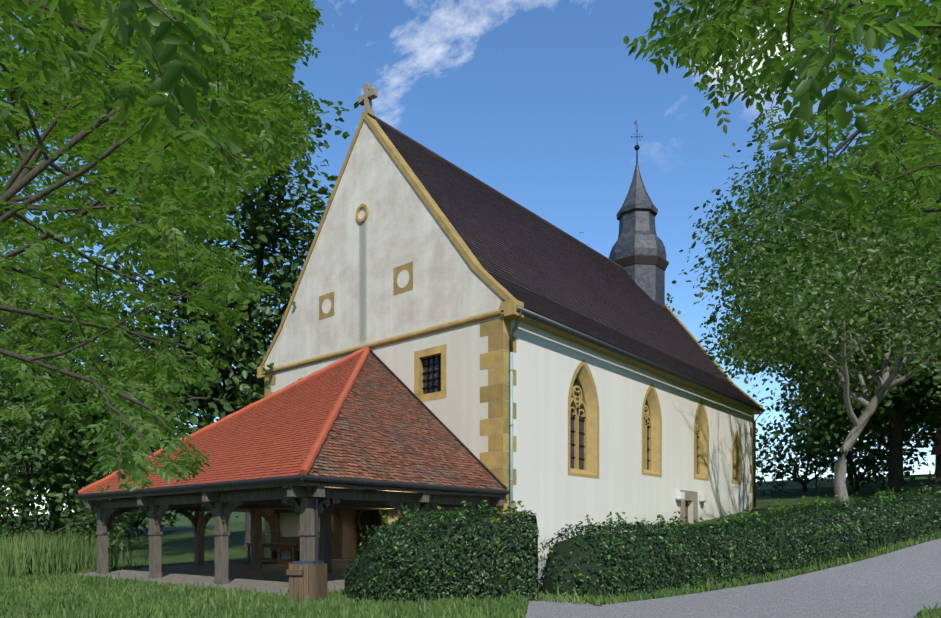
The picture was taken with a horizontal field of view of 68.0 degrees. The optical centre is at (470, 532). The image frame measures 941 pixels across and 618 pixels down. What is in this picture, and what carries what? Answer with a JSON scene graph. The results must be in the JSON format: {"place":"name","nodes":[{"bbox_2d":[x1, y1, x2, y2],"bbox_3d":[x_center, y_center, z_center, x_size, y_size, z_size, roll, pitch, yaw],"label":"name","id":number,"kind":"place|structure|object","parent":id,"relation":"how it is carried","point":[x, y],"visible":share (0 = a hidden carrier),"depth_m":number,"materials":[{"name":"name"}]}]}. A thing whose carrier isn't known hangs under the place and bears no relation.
{"place":"outdoors","nodes":[
{"label":"outdoors","id":0,"kind":"place"},
{"bbox_2d":[0,0,324,493],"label":"walnut tree","id":1,"kind":"object","parent":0,"point":[46,70],"depth_m":9.35,"materials":[{"name":"green plant"}]},
{"bbox_2d":[0,474,940,617],"bbox_3d":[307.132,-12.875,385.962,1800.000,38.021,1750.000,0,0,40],"label":"lawn","id":2,"kind":"structure","parent":0,"point":[177,544],"depth_m":48.91,"materials":[{"name":"green plant"}]},
{"bbox_2d":[0,426,62,538],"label":"tree","id":3,"kind":"object","parent":2,"relation":"on","point":[3,520],"depth_m":49.16,"materials":[{"name":"green plant"}]},
{"bbox_2d":[0,420,97,539],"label":"tree","id":4,"kind":"object","parent":2,"relation":"on","point":[14,440],"depth_m":64.77,"materials":[{"name":"green plant"}]},
{"bbox_2d":[0,529,146,577],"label":"tall reed grass","id":5,"kind":"structure","parent":2,"relation":"on","point":[34,557],"depth_m":25.23,"materials":[{"name":"green plant"}]},
{"bbox_2d":[0,224,175,544],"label":"tree","id":6,"kind":"object","parent":2,"relation":"on","point":[4,384],"depth_m":48.24,"materials":[{"name":"green plant"}]},
{"bbox_2d":[0,379,185,549],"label":"tree","id":7,"kind":"object","parent":2,"relation":"on","point":[26,510],"depth_m":42.73,"materials":[{"name":"green plant"}]},
{"bbox_2d":[24,404,238,543],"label":"tree","id":8,"kind":"object","parent":2,"relation":"on","point":[146,517],"depth_m":56.12,"materials":[{"name":"green plant"}]},
{"bbox_2d":[19,62,358,550],"bbox_3d":[-12.228,-10.709,36.189,18.880,24.049,17.979,0,0,9],"label":"tree","id":9,"kind":"object","parent":2,"relation":"on","point":[224,352],"depth_m":32.50,"materials":[{"name":"green plant"}]},
{"bbox_2d":[70,559,351,594],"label":"pavilion floor","id":10,"kind":"structure","parent":2,"relation":"on","point":[270,576],"depth_m":22.77,"materials":[{"name":"grey concrete"}]},
{"bbox_2d":[74,347,509,583],"bbox_3d":[-6.446,-2.873,23.814,13.440,8.654,8.202,0,0,40],"label":"porch","id":11,"kind":"object","parent":10,"relation":"on","point":[365,418],"visible":0.96,"depth_m":21.67,"materials":[{"name":"red tile"}]},
{"bbox_2d":[233,202,318,391],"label":"tree","id":12,"kind":"object","parent":2,"relation":"on","point":[291,274],"depth_m":53.47,"materials":[{"name":"green plant"}]},
{"bbox_2d":[286,561,326,600],"bbox_3d":[-3.571,1.068,15.275,0.640,0.890,0.670,0,0,16],"label":"waste bin","id":13,"kind":"object","parent":2,"relation":"on","point":[309,578],"visible":0.81,"depth_m":15.02,"materials":[{"name":"brown wood"}]},
{"bbox_2d":[319,559,354,563],"bbox_3d":[-4.455,1.147,26.876,3.400,0.180,0.750,0,0,40],"label":"bench","id":14,"kind":"object","parent":2,"relation":"on","point":[342,561],"visible":0.21,"depth_m":26.86,"materials":[{"name":"brown wood"}]},
{"bbox_2d":[341,500,538,604],"bbox_3d":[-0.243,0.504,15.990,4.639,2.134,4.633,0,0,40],"label":"round hedge","id":15,"kind":"object","parent":2,"relation":"on","point":[474,516],"depth_m":14.70,"materials":[{"name":"green plant"}]},
{"bbox_2d":[0,531,940,617],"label":"grass","id":16,"kind":"structure","parent":2,"relation":"on","point":[210,602],"depth_m":14.77,"materials":[{"name":"green plant"}]},
{"bbox_2d":[257,82,762,559],"bbox_3d":[3.782,-8.143,36.419,14.500,18.620,24.680,0,0,40],"label":"stone trim","id":17,"kind":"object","parent":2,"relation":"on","point":[430,373],"visible":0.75,"depth_m":26.83,"materials":[{"name":"beige stone"}]},
{"bbox_2d":[509,305,764,512],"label":"gutters and downpipes","id":18,"kind":"object","parent":17,"relation":"attached to","point":[520,310],"visible":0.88,"depth_m":25.95,"materials":[{"name":"metal"}]},
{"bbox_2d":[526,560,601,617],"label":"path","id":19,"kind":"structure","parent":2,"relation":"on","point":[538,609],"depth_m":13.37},
{"bbox_2d":[667,280,723,368],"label":"tree","id":20,"kind":"object","parent":2,"relation":"on","point":[669,295],"depth_m":82.52,"materials":[{"name":"green plant"}]},
{"bbox_2d":[538,484,940,598],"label":"long hedge","id":21,"kind":"object","parent":2,"relation":"on","point":[930,490],"depth_m":17.10,"materials":[{"name":"green plant"}]},
{"bbox_2d":[678,55,940,501],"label":"walnut tree","id":22,"kind":"object","parent":2,"relation":"on","point":[866,245],"depth_m":28.46,"materials":[{"name":"green plant"}]},
{"bbox_2d":[756,412,880,493],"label":"tree","id":23,"kind":"object","parent":2,"relation":"on","point":[794,461],"depth_m":56.75,"materials":[{"name":"green plant"}]},
{"bbox_2d":[735,162,940,493],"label":"tree","id":24,"kind":"object","parent":2,"relation":"on","point":[843,429],"depth_m":46.60,"materials":[{"name":"green plant"}]},
{"bbox_2d":[747,356,934,487],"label":"tree","id":25,"kind":"object","parent":2,"relation":"on","point":[770,428],"depth_m":61.99,"materials":[{"name":"green plant"}]},
{"bbox_2d":[766,384,940,490],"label":"tree","id":26,"kind":"object","parent":2,"relation":"on","point":[861,448],"depth_m":51.38,"materials":[{"name":"green plant"}]},
{"bbox_2d":[782,471,930,490],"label":"fence posts","id":27,"kind":"object","parent":2,"relation":"on","point":[852,481],"visible":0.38,"depth_m":55.77,"materials":[{"name":"brown wood"}]},
{"bbox_2d":[849,390,938,473],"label":"tree","id":28,"kind":"object","parent":2,"relation":"on","point":[922,427],"depth_m":75.31,"materials":[{"name":"green plant"}]},
{"bbox_2d":[902,370,940,463],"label":"tree","id":29,"kind":"object","parent":2,"relation":"on","point":[923,428],"depth_m":69.88,"materials":[{"name":"green plant"}]},
{"bbox_2d":[931,427,940,483],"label":"tree","id":30,"kind":"object","parent":2,"relation":"on","point":[937,452],"visible":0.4,"depth_m":54.41,"materials":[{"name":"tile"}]},
{"bbox_2d":[0,0,940,515],"label":"sky","id":31,"kind":"structure","parent":0,"point":[540,102],"materials":[{"name":"blue"}]},
{"bbox_2d":[265,120,753,560],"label":"church walls","id":32,"kind":"structure","parent":0,"point":[353,262],"depth_m":26.75,"materials":[{"name":"white paint"}]},
{"bbox_2d":[373,116,758,406],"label":"roof","id":33,"kind":"structure","parent":32,"relation":"on","point":[533,262],"depth_m":30.91,"materials":[{"name":"brown tile"}]},
{"bbox_2d":[609,121,668,307],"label":"ridge turret","id":34,"kind":"object","parent":33,"relation":"on","point":[638,252],"visible":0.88,"depth_m":43.42,"materials":[{"name":"metal"}]},
{"bbox_2d":[540,538,940,617],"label":"gravel path","id":35,"kind":"structure","parent":0,"point":[904,583],"depth_m":14.27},
{"bbox_2d":[623,0,940,257],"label":"walnut tree","id":36,"kind":"object","parent":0,"point":[695,46],"depth_m":7.32,"materials":[{"name":"green plant"}]}
]}

